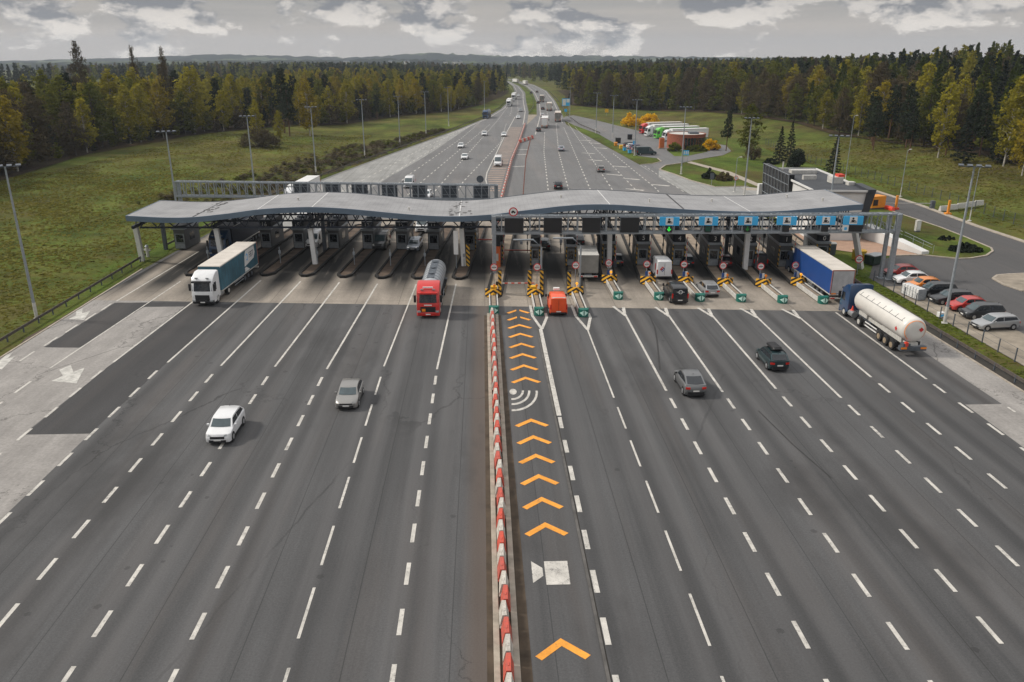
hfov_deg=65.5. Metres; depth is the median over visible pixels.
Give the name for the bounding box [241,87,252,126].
pine tree
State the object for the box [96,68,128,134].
birch tree
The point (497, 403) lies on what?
barrier block
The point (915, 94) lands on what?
pine tree
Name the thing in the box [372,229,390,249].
pickup van
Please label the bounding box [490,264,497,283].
toll stop sign
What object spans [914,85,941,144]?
broadleaf tree
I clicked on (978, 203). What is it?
concrete block
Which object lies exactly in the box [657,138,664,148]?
information stele
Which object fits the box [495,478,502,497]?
barrier block
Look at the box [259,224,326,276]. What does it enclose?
toll island
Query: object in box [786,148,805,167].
thuja bush
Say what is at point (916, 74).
broadleaf tree
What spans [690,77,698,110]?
larch tree
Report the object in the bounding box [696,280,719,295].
estate car
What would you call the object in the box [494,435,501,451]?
barrier block
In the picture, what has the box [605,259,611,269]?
toll stop sign
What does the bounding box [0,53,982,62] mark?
hill
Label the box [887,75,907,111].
broadleaf tree
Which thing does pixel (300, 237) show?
toll booth
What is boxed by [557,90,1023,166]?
forest floor
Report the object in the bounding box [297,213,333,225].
articulated lorry
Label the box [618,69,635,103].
broadleaf tree
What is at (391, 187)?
message board
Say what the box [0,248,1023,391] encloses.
road kerb
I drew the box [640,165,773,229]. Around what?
exit road
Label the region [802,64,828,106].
birch tree
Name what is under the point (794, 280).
hazard board
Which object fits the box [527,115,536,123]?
median gravel
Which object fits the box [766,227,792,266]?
toll booth
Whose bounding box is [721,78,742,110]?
broadleaf tree
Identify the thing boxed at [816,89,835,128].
birch tree
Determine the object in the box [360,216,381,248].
toll booth
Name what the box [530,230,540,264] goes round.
toll booth
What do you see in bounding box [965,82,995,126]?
birch tree
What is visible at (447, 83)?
broadleaf tree
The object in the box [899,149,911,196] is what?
lamp post
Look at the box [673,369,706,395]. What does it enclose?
coupe car
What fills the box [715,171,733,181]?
conifer bush
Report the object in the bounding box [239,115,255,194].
lamp post
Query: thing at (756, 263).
lane barrier
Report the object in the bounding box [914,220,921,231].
utility cabinet
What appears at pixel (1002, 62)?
wood
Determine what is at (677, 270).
toll island
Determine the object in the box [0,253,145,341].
guard rail
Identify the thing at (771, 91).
broadleaf tree
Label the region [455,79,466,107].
birch tree
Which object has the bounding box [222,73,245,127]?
birch tree
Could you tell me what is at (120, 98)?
birch tree
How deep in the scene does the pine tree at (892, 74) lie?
263.30 m
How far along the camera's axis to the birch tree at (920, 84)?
228.21 m
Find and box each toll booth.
[171,222,200,248]
[258,215,283,247]
[291,215,313,247]
[326,215,348,248]
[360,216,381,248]
[394,221,413,248]
[426,221,444,249]
[465,221,479,249]
[496,228,504,262]
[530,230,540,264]
[565,234,575,265]
[600,224,615,264]
[632,225,649,264]
[666,228,686,264]
[699,225,721,265]
[732,228,757,265]
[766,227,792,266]
[803,227,830,253]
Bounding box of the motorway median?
[508,80,536,114]
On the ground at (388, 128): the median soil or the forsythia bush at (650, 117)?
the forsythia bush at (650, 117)
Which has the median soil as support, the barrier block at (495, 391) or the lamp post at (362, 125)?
the barrier block at (495, 391)
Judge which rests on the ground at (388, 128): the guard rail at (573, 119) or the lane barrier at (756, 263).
the guard rail at (573, 119)
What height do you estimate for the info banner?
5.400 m
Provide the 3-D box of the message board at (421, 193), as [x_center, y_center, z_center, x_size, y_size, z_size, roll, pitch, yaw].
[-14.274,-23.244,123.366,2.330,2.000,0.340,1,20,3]
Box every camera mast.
[513,239,541,268]
[553,237,581,286]
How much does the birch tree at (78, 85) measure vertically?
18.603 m
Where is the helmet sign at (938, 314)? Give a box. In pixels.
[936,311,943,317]
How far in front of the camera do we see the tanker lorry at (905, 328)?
79.68 m
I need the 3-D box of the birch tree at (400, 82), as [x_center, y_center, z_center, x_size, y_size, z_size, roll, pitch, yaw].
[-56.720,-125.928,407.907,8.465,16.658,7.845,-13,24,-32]
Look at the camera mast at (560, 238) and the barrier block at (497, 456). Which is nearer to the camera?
the barrier block at (497, 456)
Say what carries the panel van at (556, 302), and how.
on the plaza road at (254, 605)
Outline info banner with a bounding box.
[453,229,457,267]
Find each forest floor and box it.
[0,90,509,179]
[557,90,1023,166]
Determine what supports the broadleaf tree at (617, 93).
on the forest floor at (985, 152)
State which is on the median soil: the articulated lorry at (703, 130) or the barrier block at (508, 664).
the barrier block at (508, 664)
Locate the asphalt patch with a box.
[27,302,231,433]
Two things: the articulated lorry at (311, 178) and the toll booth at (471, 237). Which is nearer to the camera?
the toll booth at (471, 237)
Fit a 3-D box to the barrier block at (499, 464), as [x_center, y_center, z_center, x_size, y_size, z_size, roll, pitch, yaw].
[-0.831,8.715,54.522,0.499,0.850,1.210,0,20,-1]
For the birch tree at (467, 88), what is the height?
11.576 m
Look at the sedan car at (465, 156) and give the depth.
220.83 m
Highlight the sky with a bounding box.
[0,0,1023,60]
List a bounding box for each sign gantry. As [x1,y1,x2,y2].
[174,180,497,225]
[491,212,902,279]
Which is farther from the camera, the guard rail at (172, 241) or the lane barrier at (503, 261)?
the guard rail at (172, 241)
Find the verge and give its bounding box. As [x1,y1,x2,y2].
[832,252,1023,377]
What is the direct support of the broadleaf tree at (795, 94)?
on the forest floor at (985, 152)
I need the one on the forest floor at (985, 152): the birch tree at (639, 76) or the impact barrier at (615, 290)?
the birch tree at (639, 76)
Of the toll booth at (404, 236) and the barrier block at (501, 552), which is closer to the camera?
the barrier block at (501, 552)
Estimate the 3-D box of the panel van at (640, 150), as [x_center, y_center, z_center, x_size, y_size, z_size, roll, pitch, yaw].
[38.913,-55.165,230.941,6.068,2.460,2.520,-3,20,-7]
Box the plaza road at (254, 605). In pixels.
[0,233,1023,681]
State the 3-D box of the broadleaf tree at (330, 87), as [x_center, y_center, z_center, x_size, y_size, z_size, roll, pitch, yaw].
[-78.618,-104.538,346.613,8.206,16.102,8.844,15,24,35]
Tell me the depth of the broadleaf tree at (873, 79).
253.44 m
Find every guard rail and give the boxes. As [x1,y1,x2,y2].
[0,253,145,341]
[168,97,509,244]
[550,92,599,132]
[792,241,1023,382]
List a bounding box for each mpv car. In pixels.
[921,281,957,297]
[959,301,1005,319]
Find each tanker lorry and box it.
[414,259,446,315]
[482,109,490,118]
[838,283,926,350]
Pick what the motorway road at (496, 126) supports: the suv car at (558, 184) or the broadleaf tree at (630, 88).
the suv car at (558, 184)
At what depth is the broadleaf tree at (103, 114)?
235.38 m
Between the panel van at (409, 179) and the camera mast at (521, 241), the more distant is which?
the panel van at (409, 179)
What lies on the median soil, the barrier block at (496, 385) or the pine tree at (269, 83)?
the barrier block at (496, 385)
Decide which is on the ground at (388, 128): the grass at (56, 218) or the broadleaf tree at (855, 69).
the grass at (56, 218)
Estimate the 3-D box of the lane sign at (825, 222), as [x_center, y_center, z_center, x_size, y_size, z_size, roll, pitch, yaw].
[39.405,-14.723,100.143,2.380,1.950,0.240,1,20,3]
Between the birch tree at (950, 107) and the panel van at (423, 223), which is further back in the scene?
the birch tree at (950, 107)
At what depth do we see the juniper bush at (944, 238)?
123.92 m
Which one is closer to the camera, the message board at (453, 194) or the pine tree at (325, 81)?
the message board at (453, 194)
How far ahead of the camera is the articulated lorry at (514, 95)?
522.44 m
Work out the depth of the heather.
206.80 m
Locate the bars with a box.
[488,127,520,190]
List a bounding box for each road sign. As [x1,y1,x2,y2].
[562,98,569,105]
[683,150,688,162]
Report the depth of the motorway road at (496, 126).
214.82 m
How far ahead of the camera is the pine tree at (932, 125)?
205.43 m
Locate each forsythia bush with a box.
[620,112,638,126]
[638,113,659,124]
[702,138,720,150]
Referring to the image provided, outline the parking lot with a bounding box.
[869,192,1023,333]
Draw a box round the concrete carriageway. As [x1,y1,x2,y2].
[264,121,479,228]
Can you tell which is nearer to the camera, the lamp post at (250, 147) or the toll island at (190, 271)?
the toll island at (190, 271)
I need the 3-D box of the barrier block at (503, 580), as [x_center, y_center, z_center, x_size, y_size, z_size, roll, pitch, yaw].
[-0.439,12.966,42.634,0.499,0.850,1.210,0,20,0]
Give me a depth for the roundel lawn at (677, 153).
236.87 m
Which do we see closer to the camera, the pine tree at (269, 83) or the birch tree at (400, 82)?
the pine tree at (269, 83)
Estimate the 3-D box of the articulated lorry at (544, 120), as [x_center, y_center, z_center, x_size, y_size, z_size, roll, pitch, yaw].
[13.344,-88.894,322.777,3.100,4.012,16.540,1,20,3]
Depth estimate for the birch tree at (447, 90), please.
418.17 m
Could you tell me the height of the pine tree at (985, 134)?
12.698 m
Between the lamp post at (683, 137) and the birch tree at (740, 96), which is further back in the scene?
the birch tree at (740, 96)
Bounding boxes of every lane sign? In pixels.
[659,217,679,231]
[698,217,718,231]
[738,216,758,231]
[776,216,796,231]
[816,216,835,231]
[842,216,863,231]
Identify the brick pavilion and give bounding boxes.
[667,131,705,148]
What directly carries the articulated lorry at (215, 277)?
on the toll apron
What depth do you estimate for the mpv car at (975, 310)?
86.38 m
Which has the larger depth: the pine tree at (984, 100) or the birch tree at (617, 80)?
the birch tree at (617, 80)
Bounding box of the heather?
[136,127,445,203]
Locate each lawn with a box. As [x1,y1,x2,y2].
[0,222,209,355]
[565,121,882,187]
[669,145,708,155]
[865,209,990,257]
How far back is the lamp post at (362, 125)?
222.94 m
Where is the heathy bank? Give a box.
[233,129,451,199]
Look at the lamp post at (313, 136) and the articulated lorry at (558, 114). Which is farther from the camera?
the articulated lorry at (558, 114)
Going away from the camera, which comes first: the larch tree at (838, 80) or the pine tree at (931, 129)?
the pine tree at (931, 129)
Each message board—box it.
[294,184,310,192]
[325,184,340,191]
[351,185,367,193]
[382,185,397,196]
[412,185,427,196]
[442,186,456,197]
[474,186,487,197]
[504,217,523,232]
[543,217,561,232]
[582,217,600,232]
[620,217,639,232]
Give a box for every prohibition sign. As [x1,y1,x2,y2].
[477,176,483,182]
[509,207,517,215]
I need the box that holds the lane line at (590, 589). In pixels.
[537,329,610,681]
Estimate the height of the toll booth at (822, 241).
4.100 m
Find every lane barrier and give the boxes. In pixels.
[502,235,504,265]
[613,236,616,266]
[719,237,723,266]
[754,238,759,268]
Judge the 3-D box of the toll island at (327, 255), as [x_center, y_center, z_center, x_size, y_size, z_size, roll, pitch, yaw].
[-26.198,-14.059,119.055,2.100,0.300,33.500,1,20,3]
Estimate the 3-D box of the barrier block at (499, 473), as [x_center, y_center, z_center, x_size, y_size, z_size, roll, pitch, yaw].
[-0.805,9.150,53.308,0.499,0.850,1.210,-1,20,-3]
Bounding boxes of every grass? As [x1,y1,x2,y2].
[0,132,371,333]
[766,134,1023,233]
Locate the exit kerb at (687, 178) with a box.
[640,158,747,186]
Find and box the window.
[684,137,705,148]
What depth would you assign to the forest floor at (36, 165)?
273.99 m
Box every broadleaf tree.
[0,76,30,122]
[0,88,37,167]
[0,131,7,161]
[16,81,53,128]
[17,92,58,160]
[30,68,68,132]
[36,74,87,142]
[50,101,88,155]
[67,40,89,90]
[79,81,112,149]
[83,81,116,147]
[103,108,128,145]
[123,78,149,122]
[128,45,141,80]
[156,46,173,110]
[169,91,196,134]
[250,78,270,119]
[311,79,332,110]
[326,81,338,114]
[358,83,372,116]
[367,82,386,113]
[426,72,441,110]
[440,71,453,89]
[472,77,483,104]
[571,70,584,104]
[582,72,595,104]
[583,76,597,103]
[594,73,604,100]
[597,72,612,100]
[598,68,611,88]
[600,72,616,107]
[612,88,620,105]
[615,72,625,106]
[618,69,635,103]
[618,73,638,109]
[658,74,676,103]
[678,72,692,102]
[679,67,692,92]
[699,68,715,98]
[712,66,739,110]
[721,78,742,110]
[727,69,750,110]
[736,103,766,147]
[739,75,758,113]
[752,67,770,101]
[752,69,771,101]
[756,62,785,105]
[757,73,782,116]
[759,60,780,79]
[774,72,793,98]
[782,74,808,118]
[785,73,807,109]
[785,83,805,120]
[802,85,827,125]
[803,65,815,96]
[816,66,837,89]
[817,76,836,113]
[824,74,836,91]
[828,87,854,133]
[831,84,855,125]
[836,66,869,114]
[849,74,862,95]
[854,61,903,120]
[858,63,893,114]
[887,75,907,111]
[888,78,901,124]
[897,70,926,123]
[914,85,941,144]
[939,78,952,100]
[948,94,971,147]
[990,74,1022,133]
[1003,89,1023,160]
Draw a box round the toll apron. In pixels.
[94,217,840,310]
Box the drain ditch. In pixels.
[793,244,1023,389]
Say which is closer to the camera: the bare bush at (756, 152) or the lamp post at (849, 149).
the lamp post at (849, 149)
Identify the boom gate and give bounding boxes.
[885,200,935,208]
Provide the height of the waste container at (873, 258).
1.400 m
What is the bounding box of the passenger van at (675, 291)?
[662,281,688,302]
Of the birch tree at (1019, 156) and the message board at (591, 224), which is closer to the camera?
the message board at (591, 224)
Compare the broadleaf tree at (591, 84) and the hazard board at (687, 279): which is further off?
the broadleaf tree at (591, 84)
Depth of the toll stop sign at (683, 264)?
101.16 m
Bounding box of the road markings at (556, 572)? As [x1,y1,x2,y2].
[0,252,1023,681]
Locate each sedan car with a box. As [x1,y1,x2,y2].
[457,142,464,147]
[461,153,468,159]
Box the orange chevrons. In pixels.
[507,310,589,659]
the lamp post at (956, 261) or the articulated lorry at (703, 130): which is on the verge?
the lamp post at (956, 261)
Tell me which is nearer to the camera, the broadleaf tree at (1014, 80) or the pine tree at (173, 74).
the broadleaf tree at (1014, 80)
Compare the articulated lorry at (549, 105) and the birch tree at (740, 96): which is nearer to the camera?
the birch tree at (740, 96)
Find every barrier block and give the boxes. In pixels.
[492,376,497,389]
[492,394,497,408]
[493,382,498,393]
[493,388,498,399]
[493,406,499,421]
[493,427,499,441]
[494,400,499,412]
[494,413,499,425]
[494,420,500,436]
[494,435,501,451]
[494,443,500,457]
[494,451,500,468]
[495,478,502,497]
[496,459,503,477]
[496,468,503,487]
[496,508,504,527]
[496,519,505,539]
[497,487,504,507]
[497,497,505,515]
[497,531,505,550]
[497,543,505,565]
[497,557,506,581]
[499,570,507,596]
[499,600,508,628]
[501,585,510,611]
[501,617,511,646]
[503,634,512,662]
[503,653,513,681]
[504,672,513,681]
[884,205,894,210]
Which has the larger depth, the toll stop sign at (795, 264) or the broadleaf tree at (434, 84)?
the broadleaf tree at (434, 84)
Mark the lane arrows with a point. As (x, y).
(69, 375)
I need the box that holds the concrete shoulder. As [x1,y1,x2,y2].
[0,300,1023,519]
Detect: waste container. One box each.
[615,137,620,142]
[830,242,836,254]
[852,249,866,259]
[864,252,881,264]
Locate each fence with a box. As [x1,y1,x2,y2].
[765,140,1019,223]
[867,267,1023,364]
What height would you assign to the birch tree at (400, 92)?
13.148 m
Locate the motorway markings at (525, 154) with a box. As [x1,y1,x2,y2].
[342,83,683,217]
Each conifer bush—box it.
[701,168,716,179]
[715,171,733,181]
[763,158,779,164]
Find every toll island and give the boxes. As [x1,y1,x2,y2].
[184,232,259,275]
[257,228,292,259]
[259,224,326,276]
[299,224,361,276]
[337,224,394,277]
[375,225,422,278]
[411,225,453,279]
[452,228,485,279]
[487,235,514,297]
[530,225,545,297]
[563,225,583,295]
[591,234,616,283]
[619,228,655,284]
[647,228,693,282]
[682,228,728,286]
[716,228,764,287]
[733,228,796,286]
[792,233,856,282]
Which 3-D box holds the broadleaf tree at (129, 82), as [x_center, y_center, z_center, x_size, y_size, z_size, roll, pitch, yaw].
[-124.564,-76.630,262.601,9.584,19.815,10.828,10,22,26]
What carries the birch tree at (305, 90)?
on the ground at (388, 128)
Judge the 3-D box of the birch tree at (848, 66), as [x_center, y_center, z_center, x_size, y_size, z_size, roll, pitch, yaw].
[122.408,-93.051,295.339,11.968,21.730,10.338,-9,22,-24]
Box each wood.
[0,57,887,89]
[1,66,506,125]
[560,39,1023,118]
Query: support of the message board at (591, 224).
attached to the sign gantry at (888, 230)
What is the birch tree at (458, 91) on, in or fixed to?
on the forest floor at (36, 165)
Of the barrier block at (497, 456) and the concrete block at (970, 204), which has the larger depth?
the concrete block at (970, 204)
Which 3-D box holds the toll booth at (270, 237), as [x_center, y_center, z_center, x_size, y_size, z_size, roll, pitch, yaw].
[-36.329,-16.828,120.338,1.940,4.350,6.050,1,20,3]
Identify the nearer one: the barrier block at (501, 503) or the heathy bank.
the barrier block at (501, 503)
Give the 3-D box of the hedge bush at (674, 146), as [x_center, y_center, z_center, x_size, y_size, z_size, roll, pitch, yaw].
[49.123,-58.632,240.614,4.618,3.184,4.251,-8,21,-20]
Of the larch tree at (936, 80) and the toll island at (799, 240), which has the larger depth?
the larch tree at (936, 80)
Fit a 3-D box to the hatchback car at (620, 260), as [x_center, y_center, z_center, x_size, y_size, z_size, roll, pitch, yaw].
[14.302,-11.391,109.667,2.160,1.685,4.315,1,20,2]
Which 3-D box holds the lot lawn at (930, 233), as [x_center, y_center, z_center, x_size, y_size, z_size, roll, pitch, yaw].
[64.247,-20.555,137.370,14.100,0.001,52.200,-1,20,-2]
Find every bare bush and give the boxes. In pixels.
[237,125,283,148]
[742,142,763,159]
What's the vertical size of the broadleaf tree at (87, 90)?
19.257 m
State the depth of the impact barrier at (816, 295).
94.45 m
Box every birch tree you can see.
[0,94,31,170]
[6,86,37,131]
[69,98,98,152]
[72,82,83,104]
[73,85,103,131]
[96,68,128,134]
[112,84,142,143]
[118,66,152,115]
[123,85,152,141]
[132,83,155,135]
[140,76,163,130]
[144,79,174,137]
[150,76,176,129]
[168,84,186,131]
[172,66,211,133]
[186,65,208,127]
[197,100,209,131]
[212,89,232,130]
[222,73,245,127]
[233,87,247,125]
[248,99,265,135]
[251,77,272,123]
[272,84,286,118]
[272,109,285,139]
[286,75,303,115]
[292,83,306,124]
[293,79,320,135]
[320,85,337,123]
[335,83,357,122]
[340,78,349,104]
[344,82,359,111]
[348,77,365,102]
[357,76,368,98]
[365,77,373,99]
[367,74,380,99]
[380,78,397,116]
[393,78,407,100]
[394,87,406,112]
[395,85,406,113]
[402,72,419,111]
[405,79,423,113]
[434,83,447,111]
[444,86,456,109]
[446,87,455,107]
[454,83,465,106]
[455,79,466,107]
[465,85,472,99]
[573,67,586,93]
[610,72,623,101]
[629,72,647,98]
[657,74,671,107]
[721,61,740,97]
[735,82,748,113]
[776,76,798,117]
[783,63,804,87]
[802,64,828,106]
[804,67,829,105]
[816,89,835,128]
[829,59,853,97]
[850,86,870,135]
[852,66,873,98]
[864,80,898,136]
[908,61,941,123]
[926,81,961,157]
[953,74,976,135]
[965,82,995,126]
[993,75,1023,165]
[999,75,1023,155]
[1010,116,1023,175]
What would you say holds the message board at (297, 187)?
attached to the sign gantry at (180, 195)
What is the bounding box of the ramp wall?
[861,218,933,253]
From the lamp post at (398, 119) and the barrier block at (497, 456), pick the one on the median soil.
the barrier block at (497, 456)
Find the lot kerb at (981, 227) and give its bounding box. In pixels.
[876,190,1023,291]
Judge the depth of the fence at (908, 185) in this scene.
168.72 m
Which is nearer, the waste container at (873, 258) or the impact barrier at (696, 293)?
the impact barrier at (696, 293)
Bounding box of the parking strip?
[886,286,1023,365]
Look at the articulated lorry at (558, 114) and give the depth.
345.40 m
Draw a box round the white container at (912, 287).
[901,282,926,299]
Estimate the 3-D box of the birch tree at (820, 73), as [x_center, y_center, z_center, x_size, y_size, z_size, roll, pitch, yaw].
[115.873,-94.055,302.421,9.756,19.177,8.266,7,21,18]
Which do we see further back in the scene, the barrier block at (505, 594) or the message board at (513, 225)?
the message board at (513, 225)
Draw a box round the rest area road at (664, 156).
[562,115,730,176]
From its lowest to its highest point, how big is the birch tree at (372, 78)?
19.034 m
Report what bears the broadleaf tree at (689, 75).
on the forest floor at (985, 152)
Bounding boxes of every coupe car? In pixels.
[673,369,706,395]
[905,276,939,286]
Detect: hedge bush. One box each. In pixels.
[667,142,681,150]
[685,145,707,151]
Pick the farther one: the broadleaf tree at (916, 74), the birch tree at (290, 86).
the birch tree at (290, 86)
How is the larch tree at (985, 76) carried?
on the forest floor at (985, 152)
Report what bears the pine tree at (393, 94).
on the forest floor at (36, 165)
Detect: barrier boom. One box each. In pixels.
[496,281,533,285]
[504,249,529,250]
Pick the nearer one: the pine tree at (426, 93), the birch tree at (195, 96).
the birch tree at (195, 96)
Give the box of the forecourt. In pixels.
[765,227,914,255]
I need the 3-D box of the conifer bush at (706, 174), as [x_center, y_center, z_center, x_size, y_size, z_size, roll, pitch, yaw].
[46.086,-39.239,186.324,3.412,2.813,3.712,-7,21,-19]
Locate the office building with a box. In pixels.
[756,162,876,239]
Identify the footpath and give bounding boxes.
[688,161,757,189]
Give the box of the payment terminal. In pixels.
[496,235,500,266]
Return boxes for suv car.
[206,405,244,442]
[540,237,550,250]
[553,180,562,188]
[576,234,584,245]
[755,342,789,369]
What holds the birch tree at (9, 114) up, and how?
on the forest floor at (36, 165)
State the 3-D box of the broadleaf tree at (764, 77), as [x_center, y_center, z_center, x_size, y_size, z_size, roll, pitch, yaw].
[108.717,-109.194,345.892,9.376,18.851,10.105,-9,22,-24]
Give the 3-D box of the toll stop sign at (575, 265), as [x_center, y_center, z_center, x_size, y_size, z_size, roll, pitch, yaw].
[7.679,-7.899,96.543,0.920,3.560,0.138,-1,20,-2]
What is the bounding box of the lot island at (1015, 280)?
[995,274,1023,289]
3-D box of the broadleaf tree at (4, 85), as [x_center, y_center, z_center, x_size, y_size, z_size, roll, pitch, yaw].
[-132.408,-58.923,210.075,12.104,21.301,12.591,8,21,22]
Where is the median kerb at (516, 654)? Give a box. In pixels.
[487,313,520,681]
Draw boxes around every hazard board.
[485,284,500,296]
[527,284,542,296]
[567,282,582,294]
[602,271,616,282]
[640,272,655,283]
[678,272,693,282]
[717,274,732,285]
[755,274,771,286]
[791,273,806,285]
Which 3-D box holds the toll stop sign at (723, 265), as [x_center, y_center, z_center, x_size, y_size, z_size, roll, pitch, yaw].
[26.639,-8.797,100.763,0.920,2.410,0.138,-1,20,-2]
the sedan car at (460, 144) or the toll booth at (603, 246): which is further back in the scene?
the sedan car at (460, 144)
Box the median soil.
[484,315,532,681]
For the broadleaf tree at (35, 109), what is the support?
on the forest floor at (36, 165)
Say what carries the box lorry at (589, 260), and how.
on the toll apron
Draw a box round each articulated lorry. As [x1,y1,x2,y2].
[188,242,258,303]
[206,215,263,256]
[285,175,320,193]
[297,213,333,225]
[506,98,512,106]
[511,92,516,98]
[541,116,547,127]
[546,102,552,110]
[555,111,561,121]
[639,121,682,132]
[644,123,688,136]
[653,126,699,137]
[662,128,708,140]
[784,245,855,298]
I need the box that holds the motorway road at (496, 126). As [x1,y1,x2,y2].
[320,79,717,218]
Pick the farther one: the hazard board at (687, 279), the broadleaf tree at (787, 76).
the broadleaf tree at (787, 76)
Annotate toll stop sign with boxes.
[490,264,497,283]
[533,263,540,270]
[572,261,578,281]
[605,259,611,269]
[643,261,649,270]
[680,261,687,271]
[720,262,726,272]
[757,263,764,278]
[792,261,798,271]
[855,255,862,274]
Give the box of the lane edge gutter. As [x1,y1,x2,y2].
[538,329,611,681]
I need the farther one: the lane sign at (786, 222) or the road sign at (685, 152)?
the road sign at (685, 152)
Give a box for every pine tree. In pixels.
[20,79,49,125]
[58,72,76,117]
[168,70,178,95]
[208,78,223,122]
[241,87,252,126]
[266,78,277,103]
[268,96,274,125]
[272,67,294,132]
[279,85,299,135]
[287,75,296,123]
[307,77,316,92]
[320,74,334,107]
[352,89,360,118]
[373,95,379,119]
[392,89,398,115]
[418,72,429,111]
[424,90,429,105]
[452,76,457,89]
[664,86,670,109]
[720,110,733,150]
[862,89,884,137]
[862,100,884,145]
[863,95,883,140]
[866,109,883,149]
[882,84,902,138]
[889,72,895,80]
[898,82,916,140]
[900,102,916,147]
[904,111,921,152]
[905,91,920,142]
[929,93,956,146]
[930,103,947,150]
[941,110,958,155]
[958,90,986,148]
[960,88,992,127]
[963,95,989,148]
[973,102,995,155]
[997,82,1016,125]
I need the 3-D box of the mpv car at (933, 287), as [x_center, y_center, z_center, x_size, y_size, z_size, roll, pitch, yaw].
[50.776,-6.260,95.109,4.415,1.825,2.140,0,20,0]
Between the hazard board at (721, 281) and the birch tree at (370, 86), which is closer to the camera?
the hazard board at (721, 281)
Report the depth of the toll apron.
100.90 m
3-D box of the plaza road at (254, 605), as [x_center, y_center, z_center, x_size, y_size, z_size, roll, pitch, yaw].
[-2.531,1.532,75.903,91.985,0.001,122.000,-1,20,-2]
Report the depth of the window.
244.29 m
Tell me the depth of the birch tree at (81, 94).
234.64 m
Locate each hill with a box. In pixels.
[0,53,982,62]
[0,58,734,69]
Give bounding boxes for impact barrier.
[489,294,498,313]
[531,293,543,315]
[572,291,588,316]
[606,279,622,299]
[645,281,663,300]
[683,281,704,301]
[722,283,746,301]
[761,283,787,303]
[796,282,828,303]
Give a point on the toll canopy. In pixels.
(321, 204)
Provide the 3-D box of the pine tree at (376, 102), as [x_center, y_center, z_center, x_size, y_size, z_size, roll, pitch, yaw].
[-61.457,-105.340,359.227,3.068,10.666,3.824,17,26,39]
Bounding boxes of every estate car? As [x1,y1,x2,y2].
[407,235,422,250]
[427,189,432,196]
[596,165,604,171]
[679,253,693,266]
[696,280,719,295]
[928,288,972,304]
[970,312,1020,331]
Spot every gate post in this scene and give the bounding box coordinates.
[894,195,898,209]
[944,200,951,214]
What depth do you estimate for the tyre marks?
64.25 m
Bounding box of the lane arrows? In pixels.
[0,308,89,382]
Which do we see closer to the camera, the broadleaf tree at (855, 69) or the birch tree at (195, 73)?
the broadleaf tree at (855, 69)
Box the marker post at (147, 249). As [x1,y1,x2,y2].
[144,245,150,256]
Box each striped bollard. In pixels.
[466,244,469,266]
[498,269,501,291]
[528,269,531,288]
[540,269,543,288]
[567,270,571,286]
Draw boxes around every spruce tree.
[772,126,786,161]
[782,121,795,159]
[823,135,841,173]
[950,115,976,163]
[987,124,1009,163]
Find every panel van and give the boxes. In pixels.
[305,228,321,247]
[403,175,415,187]
[414,221,427,232]
[493,154,502,166]
[545,287,566,313]
[635,146,656,154]
[649,255,671,277]
[752,250,767,267]
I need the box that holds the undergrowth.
[0,91,1017,172]
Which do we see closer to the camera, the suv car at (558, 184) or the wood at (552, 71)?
the suv car at (558, 184)
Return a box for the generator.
[870,194,886,209]
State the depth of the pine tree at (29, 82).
221.42 m
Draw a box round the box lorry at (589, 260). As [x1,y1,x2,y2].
[576,245,598,276]
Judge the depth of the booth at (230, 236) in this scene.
115.56 m
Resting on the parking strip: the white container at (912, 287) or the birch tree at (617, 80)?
the white container at (912, 287)
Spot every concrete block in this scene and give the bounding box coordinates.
[938,205,947,210]
[950,204,957,209]
[957,203,965,208]
[968,201,974,206]
[975,200,983,205]
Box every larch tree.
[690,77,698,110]
[801,80,815,123]
[830,62,844,103]
[833,64,847,111]
[924,64,943,140]
[961,55,990,122]
[995,68,1014,124]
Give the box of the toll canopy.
[125,189,863,269]
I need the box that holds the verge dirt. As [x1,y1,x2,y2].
[19,281,120,344]
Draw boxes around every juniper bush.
[937,235,955,240]
[947,242,983,252]
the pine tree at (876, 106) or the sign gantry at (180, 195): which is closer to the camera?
the sign gantry at (180, 195)
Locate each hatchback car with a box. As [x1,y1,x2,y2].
[335,378,363,407]
[612,253,623,265]
[718,254,731,266]
[883,263,918,275]
[892,270,927,283]
[945,295,985,311]
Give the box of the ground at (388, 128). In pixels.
[0,70,1023,365]
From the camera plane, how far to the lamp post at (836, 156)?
120.28 m
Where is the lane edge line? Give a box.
[539,329,561,415]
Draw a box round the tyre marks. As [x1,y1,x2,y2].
[642,308,831,477]
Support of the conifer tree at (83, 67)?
on the forest floor at (36, 165)
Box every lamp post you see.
[0,163,39,318]
[156,130,176,200]
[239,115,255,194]
[304,106,316,172]
[356,99,366,154]
[393,96,401,143]
[610,95,617,137]
[632,99,641,155]
[680,106,691,173]
[743,117,758,194]
[829,135,849,189]
[845,115,857,179]
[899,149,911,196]
[941,163,991,323]
[967,166,983,220]
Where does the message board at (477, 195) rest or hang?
attached to the sign gantry at (180, 195)
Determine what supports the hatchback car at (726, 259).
on the toll apron

